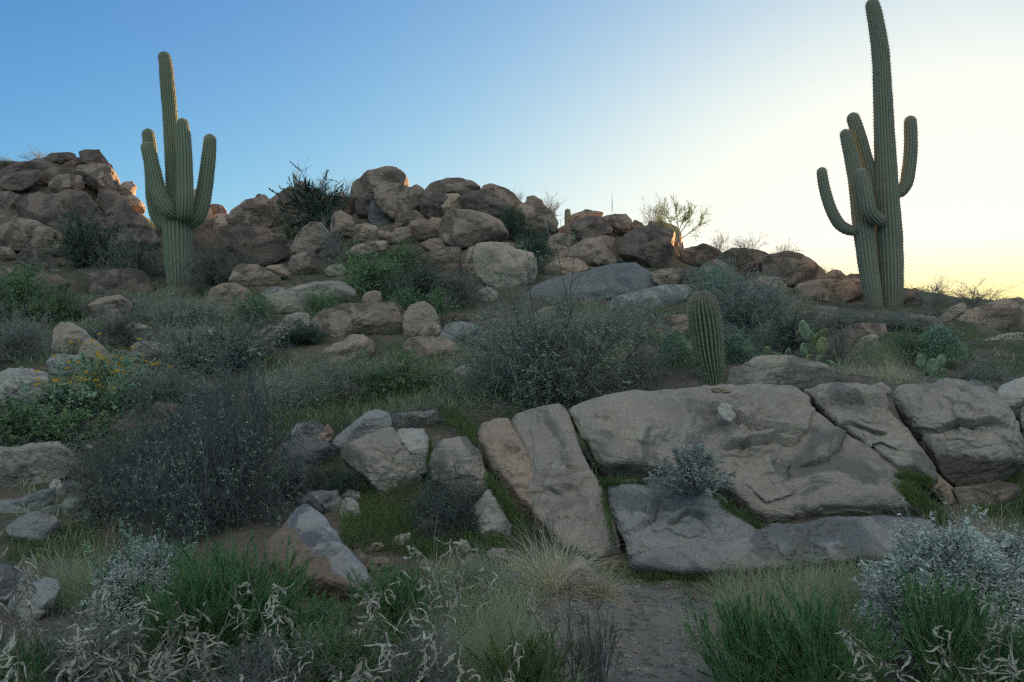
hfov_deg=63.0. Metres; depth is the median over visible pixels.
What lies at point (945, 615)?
feathery shrub
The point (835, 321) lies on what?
tangled shrub
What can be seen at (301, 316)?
boulder
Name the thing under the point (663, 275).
boulder
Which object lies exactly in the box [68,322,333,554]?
tangled shrub
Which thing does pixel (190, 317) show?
fine shrub
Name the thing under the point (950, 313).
boulder
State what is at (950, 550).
silver shrub
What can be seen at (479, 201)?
boulder
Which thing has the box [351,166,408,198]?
boulder
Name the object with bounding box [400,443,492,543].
tangled shrub
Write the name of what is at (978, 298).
bare shrub
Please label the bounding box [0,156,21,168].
fine shrub
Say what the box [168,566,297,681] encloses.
dry weed
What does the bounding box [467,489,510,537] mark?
boulder
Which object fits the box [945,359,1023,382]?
tangled shrub
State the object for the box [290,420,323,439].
boulder
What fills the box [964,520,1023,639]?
silver shrub
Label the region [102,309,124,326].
boulder
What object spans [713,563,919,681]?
feathery shrub
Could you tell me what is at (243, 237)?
boulder
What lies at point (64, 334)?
boulder
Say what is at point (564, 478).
rock slab
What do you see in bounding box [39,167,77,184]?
boulder
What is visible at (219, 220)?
boulder
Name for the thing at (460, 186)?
boulder
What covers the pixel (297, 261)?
boulder
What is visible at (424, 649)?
dry weed
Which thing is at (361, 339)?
boulder
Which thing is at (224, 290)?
boulder
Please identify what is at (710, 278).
leafy shrub
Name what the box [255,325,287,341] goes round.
boulder
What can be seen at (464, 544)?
boulder
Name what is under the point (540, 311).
boulder
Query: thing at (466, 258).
boulder
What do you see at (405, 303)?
broadleaf shrub
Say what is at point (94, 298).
fine shrub
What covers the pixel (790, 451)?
rock slab
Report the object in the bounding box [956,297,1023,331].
boulder
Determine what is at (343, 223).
boulder
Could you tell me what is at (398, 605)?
feathery shrub
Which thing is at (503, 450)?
rock slab
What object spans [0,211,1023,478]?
ground cover
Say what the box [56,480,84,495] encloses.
boulder
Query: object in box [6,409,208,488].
bare shrub
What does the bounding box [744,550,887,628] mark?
grass clump
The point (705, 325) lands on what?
barrel cactus
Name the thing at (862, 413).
rock slab
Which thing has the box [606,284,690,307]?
boulder
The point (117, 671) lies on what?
dry weed
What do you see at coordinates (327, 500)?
boulder
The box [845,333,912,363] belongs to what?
grass clump
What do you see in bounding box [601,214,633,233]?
boulder
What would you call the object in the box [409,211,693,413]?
open shrub
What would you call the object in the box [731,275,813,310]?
fine shrub
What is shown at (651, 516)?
rock slab
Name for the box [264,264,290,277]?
boulder
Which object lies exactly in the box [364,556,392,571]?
boulder
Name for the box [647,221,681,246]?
boulder
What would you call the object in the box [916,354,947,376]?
prickly pear
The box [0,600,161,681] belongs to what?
twiggy shrub
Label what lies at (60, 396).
broadleaf shrub
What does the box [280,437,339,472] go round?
boulder
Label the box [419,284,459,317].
broadleaf shrub
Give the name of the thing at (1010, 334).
boulder
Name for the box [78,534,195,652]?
silver shrub
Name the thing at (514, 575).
boulder
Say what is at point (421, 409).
tangled shrub
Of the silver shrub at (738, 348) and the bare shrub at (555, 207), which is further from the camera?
the bare shrub at (555, 207)
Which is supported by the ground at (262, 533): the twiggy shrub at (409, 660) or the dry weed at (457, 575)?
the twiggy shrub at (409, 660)
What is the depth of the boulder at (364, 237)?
20.24 m
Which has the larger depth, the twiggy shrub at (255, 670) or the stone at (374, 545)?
the stone at (374, 545)
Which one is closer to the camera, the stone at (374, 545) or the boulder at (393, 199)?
the stone at (374, 545)
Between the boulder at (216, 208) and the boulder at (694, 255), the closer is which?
the boulder at (694, 255)
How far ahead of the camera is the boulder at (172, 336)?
13.86 m
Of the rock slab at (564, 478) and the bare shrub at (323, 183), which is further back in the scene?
the bare shrub at (323, 183)
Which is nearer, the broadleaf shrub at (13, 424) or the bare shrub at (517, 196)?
the broadleaf shrub at (13, 424)
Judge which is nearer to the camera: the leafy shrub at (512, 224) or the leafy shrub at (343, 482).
the leafy shrub at (343, 482)
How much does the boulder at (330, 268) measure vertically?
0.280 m
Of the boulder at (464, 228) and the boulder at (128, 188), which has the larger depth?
the boulder at (128, 188)
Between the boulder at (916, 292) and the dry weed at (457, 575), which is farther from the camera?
the boulder at (916, 292)
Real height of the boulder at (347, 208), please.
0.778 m
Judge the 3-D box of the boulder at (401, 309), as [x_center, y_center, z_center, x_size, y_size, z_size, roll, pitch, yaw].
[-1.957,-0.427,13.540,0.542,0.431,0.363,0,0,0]
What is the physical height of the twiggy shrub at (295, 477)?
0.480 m
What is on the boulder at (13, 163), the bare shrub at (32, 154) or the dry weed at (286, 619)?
the bare shrub at (32, 154)
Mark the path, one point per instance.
(660, 623)
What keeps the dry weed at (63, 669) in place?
on the ground at (262, 533)
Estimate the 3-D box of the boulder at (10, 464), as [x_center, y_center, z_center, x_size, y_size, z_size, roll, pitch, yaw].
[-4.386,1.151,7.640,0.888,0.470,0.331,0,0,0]
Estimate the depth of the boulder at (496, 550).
5.48 m
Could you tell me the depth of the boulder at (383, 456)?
6.72 m
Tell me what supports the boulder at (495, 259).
on the ground at (262, 533)
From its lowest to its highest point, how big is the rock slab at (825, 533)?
0.466 m
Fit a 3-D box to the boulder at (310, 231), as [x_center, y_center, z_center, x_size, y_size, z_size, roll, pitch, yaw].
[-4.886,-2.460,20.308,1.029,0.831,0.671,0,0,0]
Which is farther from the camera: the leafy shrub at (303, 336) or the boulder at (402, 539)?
the leafy shrub at (303, 336)
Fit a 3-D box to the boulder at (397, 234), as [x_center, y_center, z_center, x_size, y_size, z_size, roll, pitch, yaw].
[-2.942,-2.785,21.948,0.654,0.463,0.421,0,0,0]
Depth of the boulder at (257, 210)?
24.44 m
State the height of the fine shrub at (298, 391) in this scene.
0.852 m
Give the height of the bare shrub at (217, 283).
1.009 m
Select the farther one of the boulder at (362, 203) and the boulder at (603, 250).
the boulder at (362, 203)
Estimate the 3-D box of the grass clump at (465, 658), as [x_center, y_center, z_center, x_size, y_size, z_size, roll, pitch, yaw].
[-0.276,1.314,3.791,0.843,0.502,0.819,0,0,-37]
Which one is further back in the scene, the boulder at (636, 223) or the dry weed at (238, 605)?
the boulder at (636, 223)
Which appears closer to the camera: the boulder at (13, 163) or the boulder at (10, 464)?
the boulder at (10, 464)
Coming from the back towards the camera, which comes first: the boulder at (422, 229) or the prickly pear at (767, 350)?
the boulder at (422, 229)
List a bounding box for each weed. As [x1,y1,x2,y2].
[0,529,40,667]
[0,542,54,656]
[0,599,113,681]
[43,599,153,681]
[56,585,124,681]
[65,609,188,681]
[122,582,182,681]
[158,582,254,675]
[160,620,197,681]
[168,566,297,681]
[177,636,320,681]
[184,609,242,681]
[262,570,410,675]
[277,639,341,681]
[300,658,313,681]
[347,563,387,655]
[347,625,472,681]
[362,590,444,681]
[402,543,483,671]
[428,513,502,678]
[443,635,527,681]
[512,584,585,679]
[827,616,919,681]
[917,618,1023,681]
[925,625,1023,681]
[942,617,1023,681]
[967,589,1023,681]
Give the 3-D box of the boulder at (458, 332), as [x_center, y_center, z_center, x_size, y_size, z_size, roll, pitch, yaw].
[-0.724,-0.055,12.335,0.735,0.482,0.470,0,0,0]
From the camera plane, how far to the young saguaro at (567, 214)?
25.42 m
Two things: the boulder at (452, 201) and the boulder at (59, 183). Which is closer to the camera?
the boulder at (452, 201)
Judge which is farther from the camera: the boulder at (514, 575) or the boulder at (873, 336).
the boulder at (873, 336)
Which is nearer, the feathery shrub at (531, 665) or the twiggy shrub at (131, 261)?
the feathery shrub at (531, 665)
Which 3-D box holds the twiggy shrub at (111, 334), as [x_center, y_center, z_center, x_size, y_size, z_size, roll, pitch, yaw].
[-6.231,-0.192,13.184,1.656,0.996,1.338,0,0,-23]
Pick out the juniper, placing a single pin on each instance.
(315, 204)
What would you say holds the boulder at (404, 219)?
on the ground at (262, 533)
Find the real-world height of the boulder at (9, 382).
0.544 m
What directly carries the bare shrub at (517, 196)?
on the boulder at (492, 190)
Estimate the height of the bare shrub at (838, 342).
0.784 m
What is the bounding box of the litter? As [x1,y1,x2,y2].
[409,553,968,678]
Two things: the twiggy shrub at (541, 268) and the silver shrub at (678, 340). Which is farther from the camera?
the twiggy shrub at (541, 268)
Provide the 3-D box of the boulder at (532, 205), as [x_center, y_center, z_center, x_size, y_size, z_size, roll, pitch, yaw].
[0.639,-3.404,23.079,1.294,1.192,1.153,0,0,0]
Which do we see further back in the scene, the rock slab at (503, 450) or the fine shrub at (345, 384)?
the fine shrub at (345, 384)
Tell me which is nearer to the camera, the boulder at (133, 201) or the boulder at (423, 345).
the boulder at (423, 345)
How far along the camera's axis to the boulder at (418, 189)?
25.12 m
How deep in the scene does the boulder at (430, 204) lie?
23.70 m
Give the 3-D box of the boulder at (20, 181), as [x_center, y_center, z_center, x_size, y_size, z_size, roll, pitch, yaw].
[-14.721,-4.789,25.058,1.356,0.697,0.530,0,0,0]
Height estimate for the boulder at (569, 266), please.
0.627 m
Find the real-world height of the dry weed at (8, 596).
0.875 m
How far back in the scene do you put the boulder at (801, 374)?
7.91 m
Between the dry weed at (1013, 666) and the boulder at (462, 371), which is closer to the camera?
the dry weed at (1013, 666)
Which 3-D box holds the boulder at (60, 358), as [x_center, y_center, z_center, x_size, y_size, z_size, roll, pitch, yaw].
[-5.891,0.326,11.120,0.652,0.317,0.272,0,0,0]
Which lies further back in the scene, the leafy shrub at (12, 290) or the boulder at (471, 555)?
the leafy shrub at (12, 290)
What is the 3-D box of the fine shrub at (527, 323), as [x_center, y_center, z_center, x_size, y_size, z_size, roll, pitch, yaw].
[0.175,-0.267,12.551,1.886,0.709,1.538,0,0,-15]
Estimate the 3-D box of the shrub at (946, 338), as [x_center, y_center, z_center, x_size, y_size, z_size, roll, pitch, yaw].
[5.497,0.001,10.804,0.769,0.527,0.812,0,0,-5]
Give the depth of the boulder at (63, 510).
6.54 m
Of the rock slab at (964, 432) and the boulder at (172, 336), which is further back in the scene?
the boulder at (172, 336)
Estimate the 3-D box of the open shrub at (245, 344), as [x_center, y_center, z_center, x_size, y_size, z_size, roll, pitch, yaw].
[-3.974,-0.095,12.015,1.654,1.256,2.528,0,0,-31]
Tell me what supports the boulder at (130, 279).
on the ground at (262, 533)
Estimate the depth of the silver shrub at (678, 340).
9.22 m
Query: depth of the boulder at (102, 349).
11.29 m
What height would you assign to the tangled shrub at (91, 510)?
1.340 m
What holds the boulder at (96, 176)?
on the ground at (262, 533)
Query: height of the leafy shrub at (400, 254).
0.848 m
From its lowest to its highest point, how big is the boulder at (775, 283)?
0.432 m
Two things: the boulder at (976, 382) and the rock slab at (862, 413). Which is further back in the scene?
the boulder at (976, 382)
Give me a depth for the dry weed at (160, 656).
3.02 m
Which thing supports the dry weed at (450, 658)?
on the path
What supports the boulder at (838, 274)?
on the ground at (262, 533)
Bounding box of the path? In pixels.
[440,568,923,681]
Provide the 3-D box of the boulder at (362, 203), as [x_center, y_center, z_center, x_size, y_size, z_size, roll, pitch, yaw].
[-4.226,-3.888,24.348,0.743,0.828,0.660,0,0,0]
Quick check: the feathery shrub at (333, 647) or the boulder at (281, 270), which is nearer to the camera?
the feathery shrub at (333, 647)
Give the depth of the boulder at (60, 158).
25.53 m
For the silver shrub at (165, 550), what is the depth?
4.32 m
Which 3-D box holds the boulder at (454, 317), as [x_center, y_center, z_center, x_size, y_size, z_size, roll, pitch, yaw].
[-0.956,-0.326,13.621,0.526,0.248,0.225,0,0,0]
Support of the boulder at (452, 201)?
on the ground at (262, 533)
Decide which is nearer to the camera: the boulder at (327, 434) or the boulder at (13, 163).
the boulder at (327, 434)
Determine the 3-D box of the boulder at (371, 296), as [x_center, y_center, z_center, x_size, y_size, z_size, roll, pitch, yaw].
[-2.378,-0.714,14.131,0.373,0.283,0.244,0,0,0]
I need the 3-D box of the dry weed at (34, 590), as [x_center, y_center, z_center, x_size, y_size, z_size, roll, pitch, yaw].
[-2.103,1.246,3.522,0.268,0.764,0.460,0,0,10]
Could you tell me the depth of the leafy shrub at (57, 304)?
15.91 m
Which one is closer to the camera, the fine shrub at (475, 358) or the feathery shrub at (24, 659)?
the feathery shrub at (24, 659)
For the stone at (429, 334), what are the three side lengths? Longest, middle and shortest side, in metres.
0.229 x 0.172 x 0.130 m
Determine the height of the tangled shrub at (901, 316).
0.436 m
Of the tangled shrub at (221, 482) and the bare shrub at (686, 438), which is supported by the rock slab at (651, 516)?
the bare shrub at (686, 438)
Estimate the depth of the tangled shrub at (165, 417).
7.79 m
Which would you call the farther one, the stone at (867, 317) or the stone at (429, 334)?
the stone at (867, 317)
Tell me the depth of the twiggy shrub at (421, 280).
16.06 m
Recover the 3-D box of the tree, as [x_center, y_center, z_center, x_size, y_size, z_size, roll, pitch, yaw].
[4.479,-3.187,22.256,1.776,1.487,0.757,0,0,0]
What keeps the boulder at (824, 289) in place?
on the ground at (262, 533)
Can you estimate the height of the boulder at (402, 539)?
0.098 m
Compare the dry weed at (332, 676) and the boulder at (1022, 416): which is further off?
the boulder at (1022, 416)
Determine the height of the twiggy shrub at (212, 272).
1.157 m
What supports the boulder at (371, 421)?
on the ground at (262, 533)
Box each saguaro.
[140,51,216,287]
[564,209,570,223]
[816,0,918,308]
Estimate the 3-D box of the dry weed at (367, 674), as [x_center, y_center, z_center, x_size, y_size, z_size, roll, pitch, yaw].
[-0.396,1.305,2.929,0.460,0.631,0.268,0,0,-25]
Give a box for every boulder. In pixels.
[0,159,58,178]
[0,161,21,188]
[0,169,42,192]
[0,191,20,210]
[0,215,71,256]
[0,246,15,261]
[0,266,14,276]
[0,368,49,407]
[0,441,76,486]
[0,489,55,512]
[0,564,35,603]
[6,510,61,542]
[8,577,59,620]
[15,246,61,270]
[16,189,107,246]
[27,273,70,293]
[33,157,81,182]
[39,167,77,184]
[40,504,60,512]
[45,152,75,164]
[46,354,90,374]
[48,173,84,192]
[49,479,62,493]
[51,322,92,353]
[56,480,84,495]
[58,493,115,521]
[76,162,118,191]
[78,339,113,368]
[79,149,112,168]
[85,268,153,294]
[85,294,132,315]
[95,189,160,249]
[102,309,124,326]
[118,181,136,194]
[122,195,145,213]
[125,322,152,338]
[130,341,163,362]
[163,332,192,342]
[193,189,212,219]
[193,189,332,234]
[193,225,288,265]
[203,283,252,313]
[210,204,226,217]
[213,213,229,227]
[226,194,274,227]
[228,263,280,285]
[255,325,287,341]
[261,286,285,297]
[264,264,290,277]
[264,291,308,313]
[264,504,370,599]
[270,186,304,226]
[278,312,310,330]
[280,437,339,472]
[286,281,355,299]
[288,249,316,274]
[290,222,329,253]
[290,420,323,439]
[298,491,324,514]
[310,490,341,511]
[311,302,402,336]
[317,424,334,443]
[320,334,373,361]
[324,264,345,276]
[330,210,355,238]
[332,409,391,451]
[333,192,349,213]
[339,497,360,516]
[340,488,360,499]
[341,427,422,495]
[346,241,388,257]
[349,190,423,214]
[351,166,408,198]
[352,233,378,243]
[354,223,378,236]
[355,193,373,218]
[361,290,381,302]
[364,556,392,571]
[368,200,390,225]
[374,183,419,221]
[378,229,391,244]
[378,301,405,315]
[388,226,411,243]
[391,410,452,426]
[393,210,424,230]
[393,532,410,546]
[397,428,428,474]
[402,301,440,335]
[403,336,460,358]
[408,217,441,239]
[412,184,423,198]
[412,517,444,536]
[415,246,461,271]
[418,192,447,218]
[418,321,440,336]
[419,238,444,251]
[423,177,480,194]
[429,436,487,503]
[438,209,508,248]
[439,313,468,327]
[439,321,487,345]
[441,193,463,213]
[454,364,476,374]
[456,539,470,552]
[458,190,514,220]
[461,245,475,275]
[465,553,479,564]
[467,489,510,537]
[473,241,537,286]
[478,287,497,300]
[480,183,522,205]
[486,548,508,563]
[496,573,529,592]
[512,195,558,237]
[525,262,658,300]
[532,306,572,325]
[544,257,587,275]
[547,233,574,254]
[553,235,619,265]
[558,222,683,255]
[563,556,615,594]
[568,209,602,222]
[570,215,612,241]
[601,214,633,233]
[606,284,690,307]
[619,225,675,268]
[632,220,643,226]
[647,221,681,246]
[650,268,684,284]
[653,314,689,336]
[679,243,721,266]
[680,266,709,292]
[701,259,739,280]
[715,248,768,271]
[726,355,841,391]
[745,276,787,292]
[762,251,831,286]
[793,279,863,303]
[799,305,838,322]
[827,269,845,279]
[842,322,887,342]
[843,274,860,284]
[855,334,879,348]
[871,382,891,395]
[899,315,943,331]
[903,288,925,305]
[927,473,958,505]
[939,303,966,320]
[952,480,1022,506]
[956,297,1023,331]
[967,380,989,386]
[985,332,1023,339]
[997,377,1023,409]
[1020,406,1023,434]
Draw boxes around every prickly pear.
[760,346,791,355]
[795,320,836,367]
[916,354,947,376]
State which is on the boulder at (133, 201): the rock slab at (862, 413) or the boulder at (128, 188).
the boulder at (128, 188)
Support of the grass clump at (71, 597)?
on the ground at (262, 533)
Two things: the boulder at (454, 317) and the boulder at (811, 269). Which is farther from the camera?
the boulder at (811, 269)
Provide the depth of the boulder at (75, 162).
26.07 m
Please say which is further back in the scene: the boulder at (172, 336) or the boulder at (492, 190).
the boulder at (492, 190)
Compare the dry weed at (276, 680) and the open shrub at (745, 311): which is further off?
the open shrub at (745, 311)
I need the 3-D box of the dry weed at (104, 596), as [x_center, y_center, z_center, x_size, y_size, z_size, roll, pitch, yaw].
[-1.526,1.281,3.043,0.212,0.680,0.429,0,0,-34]
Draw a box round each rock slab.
[477,418,541,521]
[511,403,621,560]
[569,383,922,522]
[608,477,756,560]
[629,515,938,577]
[804,382,937,495]
[892,378,1023,486]
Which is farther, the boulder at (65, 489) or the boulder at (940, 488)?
the boulder at (65, 489)
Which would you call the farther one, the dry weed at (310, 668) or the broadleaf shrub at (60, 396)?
the broadleaf shrub at (60, 396)
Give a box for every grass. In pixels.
[0,262,1023,634]
[2,237,1023,596]
[474,508,632,614]
[567,552,643,606]
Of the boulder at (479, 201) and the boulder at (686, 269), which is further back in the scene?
the boulder at (479, 201)
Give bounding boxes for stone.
[151,402,182,417]
[370,542,383,550]
[421,332,434,335]
[856,313,874,322]
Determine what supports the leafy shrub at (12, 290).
on the ground at (262, 533)
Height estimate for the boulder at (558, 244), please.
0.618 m
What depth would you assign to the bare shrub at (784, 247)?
20.75 m
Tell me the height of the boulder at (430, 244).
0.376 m
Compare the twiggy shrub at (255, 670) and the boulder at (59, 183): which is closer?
the twiggy shrub at (255, 670)
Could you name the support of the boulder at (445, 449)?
on the ground at (262, 533)
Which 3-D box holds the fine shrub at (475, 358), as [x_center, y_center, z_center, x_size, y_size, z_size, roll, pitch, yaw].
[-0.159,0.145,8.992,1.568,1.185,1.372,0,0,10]
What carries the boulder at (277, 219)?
on the ground at (262, 533)
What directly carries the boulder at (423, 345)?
on the ground at (262, 533)
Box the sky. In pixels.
[0,0,1023,299]
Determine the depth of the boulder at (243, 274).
17.95 m
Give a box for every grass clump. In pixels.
[2,534,126,626]
[382,573,534,681]
[428,562,580,679]
[657,539,878,652]
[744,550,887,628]
[833,348,889,378]
[844,346,932,383]
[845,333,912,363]
[856,487,1023,581]
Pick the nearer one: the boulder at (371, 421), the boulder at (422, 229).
the boulder at (371, 421)
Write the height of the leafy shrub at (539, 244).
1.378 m
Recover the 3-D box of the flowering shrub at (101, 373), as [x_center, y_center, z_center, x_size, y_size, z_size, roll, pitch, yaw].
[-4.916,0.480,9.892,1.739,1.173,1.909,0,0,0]
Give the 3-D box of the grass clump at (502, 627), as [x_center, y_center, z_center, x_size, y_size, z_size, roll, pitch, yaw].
[-0.046,1.315,3.981,0.854,0.531,0.874,0,0,-44]
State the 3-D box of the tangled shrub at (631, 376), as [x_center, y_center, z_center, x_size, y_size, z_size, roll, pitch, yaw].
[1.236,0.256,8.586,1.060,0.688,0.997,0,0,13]
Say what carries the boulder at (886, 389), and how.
on the ground at (262, 533)
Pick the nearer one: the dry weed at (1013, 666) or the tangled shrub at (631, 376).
the dry weed at (1013, 666)
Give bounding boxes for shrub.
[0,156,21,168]
[0,246,64,320]
[0,294,60,366]
[0,394,90,446]
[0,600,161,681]
[0,629,74,681]
[3,332,172,427]
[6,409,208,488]
[9,376,108,424]
[11,405,118,449]
[16,145,44,159]
[17,275,88,325]
[45,201,156,272]
[54,385,200,530]
[61,298,169,352]
[62,283,156,312]
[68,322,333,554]
[72,516,210,657]
[76,214,165,278]
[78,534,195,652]
[80,294,287,377]
[94,541,292,681]
[97,347,258,410]
[119,379,283,459]
[122,281,236,328]
[131,521,330,674]
[137,206,162,237]
[154,607,356,681]
[168,235,276,287]
[176,296,292,374]
[182,256,241,294]
[226,286,282,323]
[237,351,359,419]
[237,609,423,681]
[238,584,356,681]
[260,449,345,502]
[265,314,336,346]
[285,329,398,406]
[287,210,373,271]
[293,277,341,318]
[295,339,460,402]
[312,457,367,494]
[313,171,334,192]
[322,236,417,301]
[324,555,453,644]
[329,594,501,681]
[330,175,359,201]
[359,249,463,303]
[377,233,438,270]
[383,283,423,309]
[391,395,451,428]
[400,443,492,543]
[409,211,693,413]
[413,305,562,406]
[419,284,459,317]
[419,367,490,404]
[424,267,497,307]
[447,537,512,597]
[464,618,600,681]
[478,302,575,343]
[495,217,556,267]
[497,192,528,239]
[508,185,526,204]
[537,253,557,275]
[542,193,564,215]
[546,579,629,681]
[562,298,654,343]
[587,334,674,399]
[639,194,675,225]
[643,238,804,334]
[645,435,736,497]
[651,323,693,368]
[660,410,710,479]
[679,579,841,681]
[687,257,740,295]
[705,226,734,254]
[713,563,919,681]
[723,328,759,363]
[728,231,772,261]
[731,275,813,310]
[736,298,838,352]
[767,235,800,254]
[801,301,892,330]
[813,310,890,367]
[845,498,1023,677]
[866,307,954,330]
[879,318,933,360]
[883,561,1010,681]
[903,272,976,309]
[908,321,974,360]
[940,279,1020,307]
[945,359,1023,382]
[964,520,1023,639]
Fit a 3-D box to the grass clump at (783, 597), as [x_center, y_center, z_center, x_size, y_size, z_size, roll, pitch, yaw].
[1.430,1.388,4.507,1.304,0.588,1.266,0,0,16]
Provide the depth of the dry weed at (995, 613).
3.38 m
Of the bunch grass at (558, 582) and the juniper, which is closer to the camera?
the bunch grass at (558, 582)
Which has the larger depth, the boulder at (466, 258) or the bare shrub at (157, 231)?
the bare shrub at (157, 231)
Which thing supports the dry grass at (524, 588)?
on the ground at (262, 533)
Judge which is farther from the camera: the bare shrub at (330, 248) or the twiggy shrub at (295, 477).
the bare shrub at (330, 248)
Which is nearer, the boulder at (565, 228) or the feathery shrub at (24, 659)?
the feathery shrub at (24, 659)
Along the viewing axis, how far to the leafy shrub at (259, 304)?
14.27 m
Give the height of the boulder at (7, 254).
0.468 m
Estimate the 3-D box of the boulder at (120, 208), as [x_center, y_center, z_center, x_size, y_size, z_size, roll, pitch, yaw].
[-11.341,-3.415,24.858,2.181,2.111,1.490,0,0,0]
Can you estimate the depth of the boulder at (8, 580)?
4.87 m
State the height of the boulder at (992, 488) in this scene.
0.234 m
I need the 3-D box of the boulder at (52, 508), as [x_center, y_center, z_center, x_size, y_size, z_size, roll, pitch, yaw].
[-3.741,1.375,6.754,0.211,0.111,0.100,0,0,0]
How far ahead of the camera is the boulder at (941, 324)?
15.35 m
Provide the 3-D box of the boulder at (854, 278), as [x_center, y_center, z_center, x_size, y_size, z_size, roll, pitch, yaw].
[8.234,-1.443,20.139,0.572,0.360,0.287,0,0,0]
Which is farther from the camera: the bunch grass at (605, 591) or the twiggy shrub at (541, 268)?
the twiggy shrub at (541, 268)
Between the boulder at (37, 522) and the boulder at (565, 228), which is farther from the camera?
the boulder at (565, 228)
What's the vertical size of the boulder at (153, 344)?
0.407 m
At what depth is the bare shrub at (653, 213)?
23.44 m
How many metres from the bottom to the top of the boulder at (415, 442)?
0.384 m
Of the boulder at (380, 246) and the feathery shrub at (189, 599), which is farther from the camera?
the boulder at (380, 246)
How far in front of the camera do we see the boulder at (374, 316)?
12.87 m
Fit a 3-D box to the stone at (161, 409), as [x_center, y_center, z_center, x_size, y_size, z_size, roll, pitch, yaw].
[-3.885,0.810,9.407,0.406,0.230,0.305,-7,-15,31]
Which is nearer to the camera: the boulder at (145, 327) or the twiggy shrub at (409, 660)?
the twiggy shrub at (409, 660)
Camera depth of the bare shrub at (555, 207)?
24.15 m
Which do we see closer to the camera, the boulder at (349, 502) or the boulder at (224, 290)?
the boulder at (349, 502)
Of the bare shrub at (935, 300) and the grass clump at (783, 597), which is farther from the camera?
the bare shrub at (935, 300)
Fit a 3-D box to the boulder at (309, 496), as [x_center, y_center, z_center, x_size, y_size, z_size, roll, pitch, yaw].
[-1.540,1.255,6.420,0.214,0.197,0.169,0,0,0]
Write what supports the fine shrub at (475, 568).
on the ground at (262, 533)
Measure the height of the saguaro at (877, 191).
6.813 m
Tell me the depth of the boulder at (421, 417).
7.74 m
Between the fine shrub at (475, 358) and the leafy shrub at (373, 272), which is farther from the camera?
the leafy shrub at (373, 272)
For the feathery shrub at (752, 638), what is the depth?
3.72 m
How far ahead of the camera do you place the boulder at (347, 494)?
6.58 m
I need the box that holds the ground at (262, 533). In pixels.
[0,183,1023,681]
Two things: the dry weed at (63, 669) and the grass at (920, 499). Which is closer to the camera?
the dry weed at (63, 669)
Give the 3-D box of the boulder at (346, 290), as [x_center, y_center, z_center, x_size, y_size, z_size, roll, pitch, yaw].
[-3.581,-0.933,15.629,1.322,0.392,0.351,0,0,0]
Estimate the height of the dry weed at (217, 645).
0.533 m
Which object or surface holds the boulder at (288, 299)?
on the ground at (262, 533)
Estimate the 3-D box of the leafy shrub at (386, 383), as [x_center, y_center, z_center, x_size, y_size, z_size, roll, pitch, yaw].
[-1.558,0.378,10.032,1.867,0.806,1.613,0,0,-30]
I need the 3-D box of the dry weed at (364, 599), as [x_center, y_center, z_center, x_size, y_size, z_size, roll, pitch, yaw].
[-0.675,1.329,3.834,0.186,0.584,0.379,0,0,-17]
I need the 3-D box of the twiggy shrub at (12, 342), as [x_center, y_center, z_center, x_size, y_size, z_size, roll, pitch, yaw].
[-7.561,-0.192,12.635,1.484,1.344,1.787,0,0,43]
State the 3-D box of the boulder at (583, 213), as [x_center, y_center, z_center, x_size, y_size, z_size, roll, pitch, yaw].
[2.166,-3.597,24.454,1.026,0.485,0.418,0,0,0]
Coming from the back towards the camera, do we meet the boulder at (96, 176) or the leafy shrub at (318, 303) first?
the boulder at (96, 176)
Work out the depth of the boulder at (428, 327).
12.36 m
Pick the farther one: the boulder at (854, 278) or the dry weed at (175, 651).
the boulder at (854, 278)
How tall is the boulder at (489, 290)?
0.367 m
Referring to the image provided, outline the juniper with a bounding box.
[269,159,355,243]
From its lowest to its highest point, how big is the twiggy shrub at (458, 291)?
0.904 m
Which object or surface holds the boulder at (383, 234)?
on the ground at (262, 533)
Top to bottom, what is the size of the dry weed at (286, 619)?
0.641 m
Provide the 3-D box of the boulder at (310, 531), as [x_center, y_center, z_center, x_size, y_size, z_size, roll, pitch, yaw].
[-1.235,1.354,5.182,0.498,0.576,0.932,0,0,-44]
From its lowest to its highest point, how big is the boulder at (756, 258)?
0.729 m
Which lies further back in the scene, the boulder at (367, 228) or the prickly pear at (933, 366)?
the boulder at (367, 228)
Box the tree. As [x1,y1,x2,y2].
[649,194,711,248]
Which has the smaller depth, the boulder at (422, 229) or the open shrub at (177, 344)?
the open shrub at (177, 344)
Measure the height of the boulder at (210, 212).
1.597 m
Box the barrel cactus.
[685,290,725,383]
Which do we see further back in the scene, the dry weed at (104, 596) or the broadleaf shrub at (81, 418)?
the broadleaf shrub at (81, 418)
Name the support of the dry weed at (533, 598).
on the path
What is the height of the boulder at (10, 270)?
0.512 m
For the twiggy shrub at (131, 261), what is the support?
on the ground at (262, 533)
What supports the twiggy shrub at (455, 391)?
on the ground at (262, 533)
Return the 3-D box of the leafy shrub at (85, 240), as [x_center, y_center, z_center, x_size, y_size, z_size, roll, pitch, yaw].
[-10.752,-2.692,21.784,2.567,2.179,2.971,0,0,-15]
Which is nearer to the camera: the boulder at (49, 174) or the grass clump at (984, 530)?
the grass clump at (984, 530)
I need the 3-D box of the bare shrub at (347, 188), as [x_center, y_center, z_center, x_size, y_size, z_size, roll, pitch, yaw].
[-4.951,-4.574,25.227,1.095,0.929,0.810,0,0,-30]
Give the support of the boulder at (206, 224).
on the ground at (262, 533)
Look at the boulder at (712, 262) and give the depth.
19.16 m
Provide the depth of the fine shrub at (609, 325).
12.58 m

